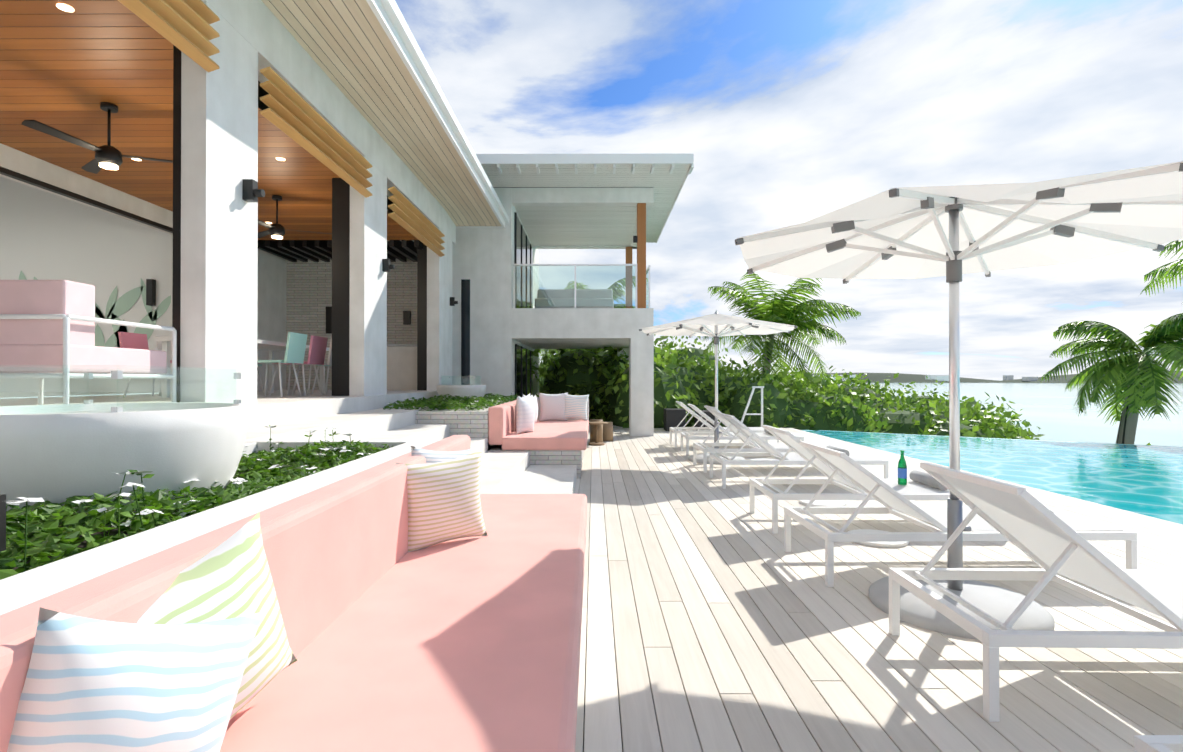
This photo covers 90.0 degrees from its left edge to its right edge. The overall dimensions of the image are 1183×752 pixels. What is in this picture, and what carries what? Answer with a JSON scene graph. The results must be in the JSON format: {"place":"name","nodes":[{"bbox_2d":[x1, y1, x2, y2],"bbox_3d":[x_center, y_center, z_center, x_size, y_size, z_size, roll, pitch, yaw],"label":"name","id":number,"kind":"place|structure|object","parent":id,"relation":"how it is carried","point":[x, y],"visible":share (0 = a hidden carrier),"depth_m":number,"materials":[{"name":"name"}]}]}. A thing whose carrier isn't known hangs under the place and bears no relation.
{"place":"outdoors","nodes":[
{"label":"outdoors","id":0,"kind":"place"},
{"bbox_2d":[0,176,170,397],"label":"wall","id":1,"kind":"structure","parent":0,"point":[44,235],"depth_m":10.28,"materials":[{"name":"white paint"}]},
{"bbox_2d":[19,271,170,347],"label":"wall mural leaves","id":2,"kind":"object","parent":1,"relation":"attached to","point":[121,305],"visible":0.21,"depth_m":10.26,"materials":[{"name":"green paint"}]},
{"bbox_2d":[0,0,417,239],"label":"wood ceiling","id":3,"kind":"structure","parent":0,"point":[64,71],"depth_m":6.01,"materials":[{"name":"brown wood"}]},
{"bbox_2d":[21,102,172,173],"bbox_3d":[-4.780,-2.398,5.782,1.354,0.625,1.287,0,0,0],"label":"ceiling fan","id":4,"kind":"object","parent":3,"relation":"hanging from","point":[108,156],"visible":1,"depth_m":5.85,"materials":[{"name":"black metal"}]},
{"bbox_2d":[56,3,284,223],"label":"ceiling downlights","id":5,"kind":"object","parent":3,"relation":"in","point":[64,7],"visible":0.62,"depth_m":4.38,"materials":[{"name":"beige"}]},
{"bbox_2d":[258,195,331,238],"bbox_3d":[-4.668,-2.383,8.731,1.354,0.625,1.287,0,0,0],"label":"ceiling fan","id":6,"kind":"object","parent":3,"relation":"hanging from","point":[276,230],"visible":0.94,"depth_m":8.82,"materials":[{"name":"black metal"}]},
{"bbox_2d":[261,0,500,225],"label":"soffit","id":7,"kind":"structure","parent":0,"point":[349,48],"depth_m":7.12,"materials":[{"name":"beige wood"}]},
{"bbox_2d":[366,0,508,227],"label":"fascia","id":8,"kind":"structure","parent":7,"relation":"on","point":[392,21],"depth_m":7.20,"materials":[{"name":"white paint"}]},
{"bbox_2d":[142,1,392,208],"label":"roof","id":9,"kind":"structure","parent":8,"relation":"on","point":[261,93],"depth_m":10.42,"materials":[{"name":"wood planks"},{"name":"white plaster"}]},
{"bbox_2d":[516,394,530,412],"bbox_3d":[-1.011,0.556,8.882,0.180,0.550,0.550,0,5,15],"label":"pillow","id":10,"kind":"object","parent":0,"point":[528,396],"visible":0.15,"depth_m":8.89,"materials":[{"name":"white fabric"}]},
{"bbox_2d":[536,397,588,419],"bbox_3d":[-0.601,0.704,11.340,1.100,0.590,0.220,0,0,0],"label":"throw pillow","id":11,"kind":"object","parent":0,"point":[538,400],"visible":0.15,"depth_m":11.23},
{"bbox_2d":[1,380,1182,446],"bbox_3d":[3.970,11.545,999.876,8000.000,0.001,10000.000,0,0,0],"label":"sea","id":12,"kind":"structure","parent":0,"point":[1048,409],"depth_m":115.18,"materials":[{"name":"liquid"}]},
{"bbox_2d":[395,0,1182,379],"label":"sky","id":13,"kind":"structure","parent":0,"point":[788,112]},
{"bbox_2d":[574,428,1182,751],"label":"deck planks","id":14,"kind":"object","parent":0,"point":[734,626],"visible":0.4,"depth_m":2.96,"materials":[{"name":"beige wood"}]},
{"bbox_2d":[771,371,1182,384],"bbox_3d":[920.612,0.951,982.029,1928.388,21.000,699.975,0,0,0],"label":"shore hills","id":15,"kind":"structure","parent":0,"point":[900,378],"depth_m":1068.57,"materials":[{"name":"green plant"}]},
{"bbox_2d":[742,375,1037,380],"bbox_3d":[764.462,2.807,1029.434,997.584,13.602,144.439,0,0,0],"label":"shore houses","id":16,"kind":"structure","parent":15,"relation":"on","point":[946,377],"depth_m":1037.01,"materials":[{"name":"white paint"}]},
{"bbox_2d":[806,430,1182,523],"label":"pool water","id":17,"kind":"structure","parent":0,"point":[1144,480],"depth_m":9.31,"materials":[{"name":"teal liquid"}]},
{"label":"land","id":18,"kind":"structure","parent":0,"visible":0},
{"bbox_2d":[539,349,548,366],"bbox_3d":[-0.804,-0.045,27.041,4.419,6.992,4.574,0,0,0],"label":"palm","id":19,"kind":"object","parent":18,"relation":"on","point":[543,351],"depth_m":27.54,"materials":[{"name":"green plant"}]},
{"bbox_2d":[566,276,647,351],"bbox_3d":[0.110,-0.519,20.940,3.920,5.876,3.740,0,0,14],"label":"breezeway palm","id":20,"kind":"object","parent":18,"relation":"on","point":[614,293],"depth_m":20.45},
{"bbox_2d":[701,273,860,391],"bbox_3d":[6.394,-0.020,21.426,5.465,7.283,4.632,0,0,-17],"label":"palm","id":21,"kind":"object","parent":18,"relation":"on","point":[778,310],"visible":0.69,"depth_m":20.85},
{"bbox_2d":[533,315,1150,444],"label":"scrub bushes","id":22,"kind":"object","parent":18,"relation":"on","point":[685,375],"visible":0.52,"depth_m":17.63,"materials":[{"name":"green plant"}]},
{"bbox_2d":[802,430,1175,446],"bbox_3d":[17.834,2.472,7.621,29.727,2.155,0.883,0,0,33],"label":"pool edge","id":23,"kind":"object","parent":18,"relation":"on","point":[995,438],"visible":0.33,"depth_m":13.26,"materials":[{"name":"white stone"}]},
{"bbox_2d":[1039,313,1182,444],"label":"palm tree","id":24,"kind":"object","parent":18,"relation":"on","point":[1137,382],"visible":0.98,"depth_m":13.78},
{"bbox_2d":[1140,239,1182,302],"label":"palm","id":25,"kind":"object","parent":18,"relation":"on","point":[1168,269],"visible":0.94,"depth_m":15.47,"materials":[{"name":"green plant"}]},
{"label":"deck","id":26,"kind":"structure","parent":18,"relation":"on","visible":0},
{"bbox_2d":[0,440,439,614],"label":"ledge","id":27,"kind":"object","parent":26,"relation":"on","point":[19,590],"visible":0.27,"depth_m":1.58,"materials":[{"name":"white concrete"}]},
{"bbox_2d":[0,365,248,526],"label":"fire bowl","id":28,"kind":"object","parent":27,"relation":"on","point":[58,453],"visible":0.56,"depth_m":2.14,"materials":[{"name":"white paint"}]},
{"bbox_2d":[7,607,265,751],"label":"blue pillow","id":29,"kind":"object","parent":27,"relation":"on","point":[93,685],"visible":0.98,"depth_m":0.91,"materials":[{"name":"fabric"}]},
{"bbox_2d":[0,461,330,569],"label":"planter soil","id":30,"kind":"structure","parent":27,"relation":"in","point":[113,532],"depth_m":2.02,"materials":[{"name":"brown soil"}]},
{"bbox_2d":[0,425,394,579],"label":"planter plants","id":31,"kind":"object","parent":30,"relation":"on","point":[41,524],"visible":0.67,"depth_m":1.96,"materials":[{"name":"green plant"}]},
{"bbox_2d":[0,494,5,551],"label":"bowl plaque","id":32,"kind":"object","parent":31,"relation":"on","point":[2,522],"visible":1,"depth_m":1.48,"materials":[{"name":"black"}]},
{"bbox_2d":[137,512,296,718],"bbox_3d":[-0.810,0.566,1.231,0.210,0.410,0.410,0,16,18],"label":"throw pillow","id":33,"kind":"object","parent":27,"relation":"on","point":[230,578],"visible":0.46,"depth_m":1.24,"materials":[{"name":"white fabric"}]},
{"bbox_2d":[0,435,586,751],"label":"bench cushions","id":34,"kind":"object","parent":27,"relation":"on","point":[468,644],"visible":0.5,"depth_m":1.65,"materials":[{"name":"pink fabric"}]},
{"bbox_2d":[396,449,487,551],"bbox_3d":[-0.685,0.584,2.751,0.430,0.430,0.160,-5,3,-40],"label":"throw pillow","id":35,"kind":"object","parent":27,"relation":"on","point":[444,502],"visible":0.88,"depth_m":2.69,"materials":[{"name":"fabric"}]},
{"bbox_2d":[411,446,477,462],"bbox_3d":[-0.763,0.575,3.031,0.150,0.430,0.430,0,-6,38],"label":"blue pillow","id":36,"kind":"object","parent":27,"relation":"on","point":[430,456],"visible":0.02,"depth_m":2.98,"materials":[{"name":"fabric"}]},
{"bbox_2d":[0,389,576,493],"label":"steps","id":37,"kind":"structure","parent":26,"relation":"on","point":[294,416],"depth_m":6.42,"materials":[{"name":"concrete"}]},
{"bbox_2d":[0,280,176,404],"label":"sofa","id":38,"kind":"object","parent":37,"relation":"on","point":[46,323],"visible":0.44,"depth_m":3.74,"materials":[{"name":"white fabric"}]},
{"bbox_2d":[0,143,413,389],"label":"interior wall","id":39,"kind":"structure","parent":37,"relation":"on","point":[271,297],"depth_m":9.48,"materials":[{"name":"white paint"}]},
{"bbox_2d":[0,166,422,333],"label":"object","id":40,"kind":"structure","parent":37,"relation":"on","point":[313,250],"depth_m":11.78,"materials":[{"name":"black"}]},
{"bbox_2d":[118,332,331,397],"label":"dining chairs","id":41,"kind":"object","parent":37,"relation":"on","point":[295,347],"visible":0.5,"depth_m":7.97,"materials":[{"name":"white metal"}]},
{"bbox_2d":[180,1,451,404],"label":"terrace columns","id":42,"kind":"structure","parent":37,"relation":"on","point":[219,215],"depth_m":5.11,"materials":[{"name":"white paint"}]},
{"bbox_2d":[118,0,444,256],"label":"wooden slats","id":43,"kind":"object","parent":42,"relation":"attached to","point":[321,139],"visible":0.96,"depth_m":5.89,"materials":[{"name":"brown wood"}]},
{"bbox_2d":[172,45,426,401],"bbox_3d":[-3.397,-1.300,8.684,0.270,3.150,7.934,0,0,0],"label":"dark door","id":44,"kind":"structure","parent":42,"relation":"attached to","point":[340,271],"depth_m":8.04,"materials":[{"name":"black metal"}]},
{"bbox_2d":[201,0,455,243],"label":"eave beam","id":45,"kind":"structure","parent":42,"relation":"attached to","point":[263,31],"depth_m":6.69,"materials":[{"name":"white paint"}]},
{"bbox_2d":[286,241,416,388],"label":"terrace end wall","id":46,"kind":"structure","parent":37,"relation":"on","point":[308,292],"depth_m":13.26,"materials":[{"name":"stone"}]},
{"bbox_2d":[387,346,416,389],"bbox_3d":[-4.246,-0.164,12.843,1.600,0.920,0.790,0,0,0],"label":"bar counter","id":47,"kind":"object","parent":37,"relation":"on","point":[401,367],"visible":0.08,"depth_m":12.45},
{"bbox_2d":[387,344,416,345],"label":"countertop","id":48,"kind":"structure","parent":47,"relation":"on","point":[401,344],"depth_m":12.40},
{"bbox_2d":[416,400,583,477],"bbox_3d":[-1.541,0.922,10.157,2.810,0.880,4.750,0,0,0],"label":"stone bench planter","id":49,"kind":"object","parent":26,"relation":"on","point":[472,424],"visible":0.21,"depth_m":7.79,"materials":[{"name":"white stone"}]},
{"bbox_2d":[516,396,534,434],"bbox_3d":[-0.942,0.564,8.482,0.180,0.550,0.550,0,-4,20],"label":"pillow","id":50,"kind":"object","parent":49,"relation":"on","point":[525,416],"visible":1,"depth_m":8.34,"materials":[{"name":"white fabric"}]},
{"bbox_2d":[534,395,537,422],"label":"pillow","id":51,"kind":"object","parent":49,"relation":"on","point":[536,411],"visible":0.35,"depth_m":9.77,"materials":[{"name":"white fabric"}]},
{"bbox_2d":[488,400,588,449],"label":"bench cushions","id":52,"kind":"object","parent":49,"relation":"on","point":[556,435],"visible":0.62,"depth_m":7.80,"materials":[{"name":"pink fabric"}]},
{"bbox_2d":[538,392,567,420],"bbox_3d":[-0.703,0.576,10.881,0.550,0.550,0.180,0,0,-12],"label":"pillow","id":53,"kind":"object","parent":49,"relation":"on","point":[552,406],"visible":0.94,"depth_m":10.82,"materials":[{"name":"pink fabric"}]},
{"bbox_2d":[562,393,588,420],"bbox_3d":[-0.303,0.577,10.929,0.500,0.500,0.170,3,-1,-5],"label":"pillow","id":54,"kind":"object","parent":49,"relation":"on","point":[575,406],"visible":0.96,"depth_m":10.88,"materials":[{"name":"white fabric"}]},
{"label":"planter soil","id":55,"kind":"object","parent":49,"relation":"on","visible":0},
{"bbox_2d":[383,393,518,410],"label":"planter plants","id":56,"kind":"object","parent":55,"relation":"on","point":[449,403],"visible":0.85,"depth_m":8.57,"materials":[{"name":"green plant"}]},
{"bbox_2d":[436,376,485,399],"bbox_3d":[-2.403,0.262,10.939,0.900,0.530,0.900,0,0,0],"label":"planter","id":57,"kind":"object","parent":55,"relation":"in","point":[466,390],"visible":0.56,"depth_m":10.59,"materials":[{"name":"white paint"}]},
{"bbox_2d":[452,187,653,435],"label":"block walls","id":58,"kind":"structure","parent":26,"relation":"on","point":[483,262],"depth_m":13.61,"materials":[{"name":"white paint"}]},
{"bbox_2d":[242,179,637,396],"bbox_3d":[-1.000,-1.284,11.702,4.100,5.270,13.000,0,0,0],"label":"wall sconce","id":59,"kind":"object","parent":58,"relation":"attached to","point":[251,192],"visible":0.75,"depth_m":8.66,"materials":[{"name":"black metal"}]},
{"bbox_2d":[461,212,532,396],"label":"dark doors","id":60,"kind":"structure","parent":58,"relation":"attached to","point":[465,316],"depth_m":14.65,"materials":[{"name":"glass"}]},
{"bbox_2d":[535,289,613,307],"bbox_3d":[-0.436,-1.925,15.393,2.000,0.750,0.900,0,0,0],"label":"balcony sofa","id":61,"kind":"object","parent":58,"relation":"on","point":[584,301],"depth_m":14.95,"materials":[{"name":"grey fabric"}]},
{"bbox_2d":[513,264,649,307],"bbox_3d":[0.790,-2.066,15.178,2.529,1.030,5.518,0,0,36],"label":"glass railing","id":62,"kind":"object","parent":58,"relation":"attached to","point":[635,265],"visible":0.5,"depth_m":13.65,"materials":[{"name":"clear glass"}]},
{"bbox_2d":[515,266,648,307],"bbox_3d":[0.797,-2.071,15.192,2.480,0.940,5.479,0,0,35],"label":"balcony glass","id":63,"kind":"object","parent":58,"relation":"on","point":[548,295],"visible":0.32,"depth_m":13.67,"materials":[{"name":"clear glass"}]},
{"bbox_2d":[481,164,690,245],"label":"roof soffit","id":64,"kind":"structure","parent":58,"relation":"on","point":[577,225],"depth_m":14.25,"materials":[{"name":"white wood"}]},
{"bbox_2d":[476,154,693,242],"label":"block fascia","id":65,"kind":"structure","parent":64,"relation":"on","point":[576,159],"depth_m":12.08,"materials":[{"name":"white paint"}]},
{"bbox_2d":[493,187,623,187],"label":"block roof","id":66,"kind":"structure","parent":65,"relation":"on","point":[558,187],"depth_m":16.99,"materials":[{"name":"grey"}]},
{"bbox_2d":[626,203,645,307],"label":"cedar balcony posts","id":67,"kind":"object","parent":58,"relation":"on","point":[641,256],"visible":0.67,"depth_m":13.63,"materials":[{"name":"brown wood"}]},
{"bbox_2d":[589,421,607,445],"bbox_3d":[0.100,1.146,11.775,0.440,0.450,0.440,0,0,0],"label":"side table","id":68,"kind":"object","parent":26,"relation":"on","point":[596,424],"visible":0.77,"depth_m":11.71,"materials":[{"name":"brown wood"}]},
{"bbox_2d":[578,452,622,751],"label":"deck subframe","id":69,"kind":"object","parent":26,"relation":"attached to","point":[586,633],"depth_m":2.99,"materials":[{"name":"grey"}]},
{"bbox_2d":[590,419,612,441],"bbox_3d":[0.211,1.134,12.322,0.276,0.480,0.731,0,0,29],"label":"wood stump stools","id":70,"kind":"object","parent":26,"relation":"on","point":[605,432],"visible":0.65,"depth_m":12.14,"materials":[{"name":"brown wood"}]},
{"bbox_2d":[664,408,714,430],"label":"dark wicker boxes","id":71,"kind":"object","parent":26,"relation":"on","point":[673,417],"visible":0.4,"depth_m":14.82,"materials":[{"name":"grey wicker"}]},
{"bbox_2d":[639,310,797,464],"bbox_3d":[2.012,0.149,9.523,2.381,2.420,2.381,0,0,13],"label":"umbrella","id":72,"kind":"object","parent":26,"relation":"on","point":[716,325],"visible":0.77,"depth_m":9.49,"materials":[{"name":"white fabric"}]},
{"bbox_2d":[670,401,778,447],"bbox_3d":[2.575,0.939,11.616,1.980,0.862,0.800,0,0,0],"label":"lounger","id":73,"kind":"object","parent":26,"relation":"on","point":[708,428],"visible":0.67,"depth_m":11.57,"materials":[{"name":"white metal"}]},
{"bbox_2d":[681,404,803,455],"bbox_3d":[2.608,0.933,10.395,1.980,0.862,0.800,0,0,1],"label":"lounger","id":74,"kind":"object","parent":26,"relation":"on","point":[767,435],"visible":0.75,"depth_m":10.06,"materials":[{"name":"white metal"}]},
{"bbox_2d":[741,386,763,426],"bbox_3d":[4.127,0.831,15.311,0.674,1.134,0.050,0,0,0],"label":"white a-frame stand","id":75,"kind":"object","parent":26,"relation":"on","point":[748,402],"visible":0.81,"depth_m":15.29,"materials":[{"name":"silver metal"}]},
{"bbox_2d":[693,405,843,472],"bbox_3d":[2.556,0.901,8.684,1.980,0.907,0.800,0,0,-1],"label":"lounger","id":76,"kind":"object","parent":26,"relation":"on","point":[750,443],"visible":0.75,"depth_m":8.61,"materials":[{"name":"white metal"}]},
{"bbox_2d":[710,413,888,488],"bbox_3d":[2.559,0.917,7.466,1.980,0.862,0.800,0,0,0],"label":"lounger","id":77,"kind":"object","parent":26,"relation":"on","point":[793,458],"visible":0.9,"depth_m":7.22,"materials":[{"name":"white metal"}]},
{"bbox_2d":[751,458,908,547],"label":"deck discs","id":78,"kind":"object","parent":26,"relation":"on","point":[819,503],"visible":0.4,"depth_m":5.00,"materials":[{"name":"white metal"}]},
{"bbox_2d":[749,425,949,533],"bbox_3d":[2.535,0.906,5.396,1.980,0.862,0.800,0,0,1],"label":"lounger","id":79,"kind":"object","parent":26,"relation":"on","point":[918,481],"visible":0.71,"depth_m":5.29,"materials":[{"name":"white metal"}]},
{"bbox_2d":[898,450,906,484],"bbox_3d":[2.846,0.838,5.416,0.077,0.310,0.077,0,0,0],"label":"green bottle","id":80,"kind":"object","parent":79,"relation":"on","point":[902,472],"visible":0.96,"depth_m":5.39,"materials":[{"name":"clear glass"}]},
{"bbox_2d":[735,161,1182,639],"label":"umbrella","id":81,"kind":"object","parent":26,"relation":"on","point":[952,234],"visible":0.79,"depth_m":3.38,"materials":[{"name":"white fabric"}]},
{"bbox_2d":[784,441,1136,586],"bbox_3d":[2.467,0.912,4.137,1.980,0.839,0.800,0,0,-1],"label":"lounger","id":82,"kind":"object","parent":26,"relation":"on","point":[890,499],"visible":0.75,"depth_m":3.90,"materials":[{"name":"white metal"}]},
{"bbox_2d":[889,462,1182,721],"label":"lounger","id":83,"kind":"object","parent":26,"relation":"on","point":[1057,549],"visible":1,"depth_m":2.54,"materials":[{"name":"white metal"}]},
{"bbox_2d":[1134,735,1182,751],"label":"lounger","id":84,"kind":"object","parent":26,"relation":"on","point":[1158,743],"visible":1,"depth_m":1.59,"materials":[{"name":"white metal"}]}
]}

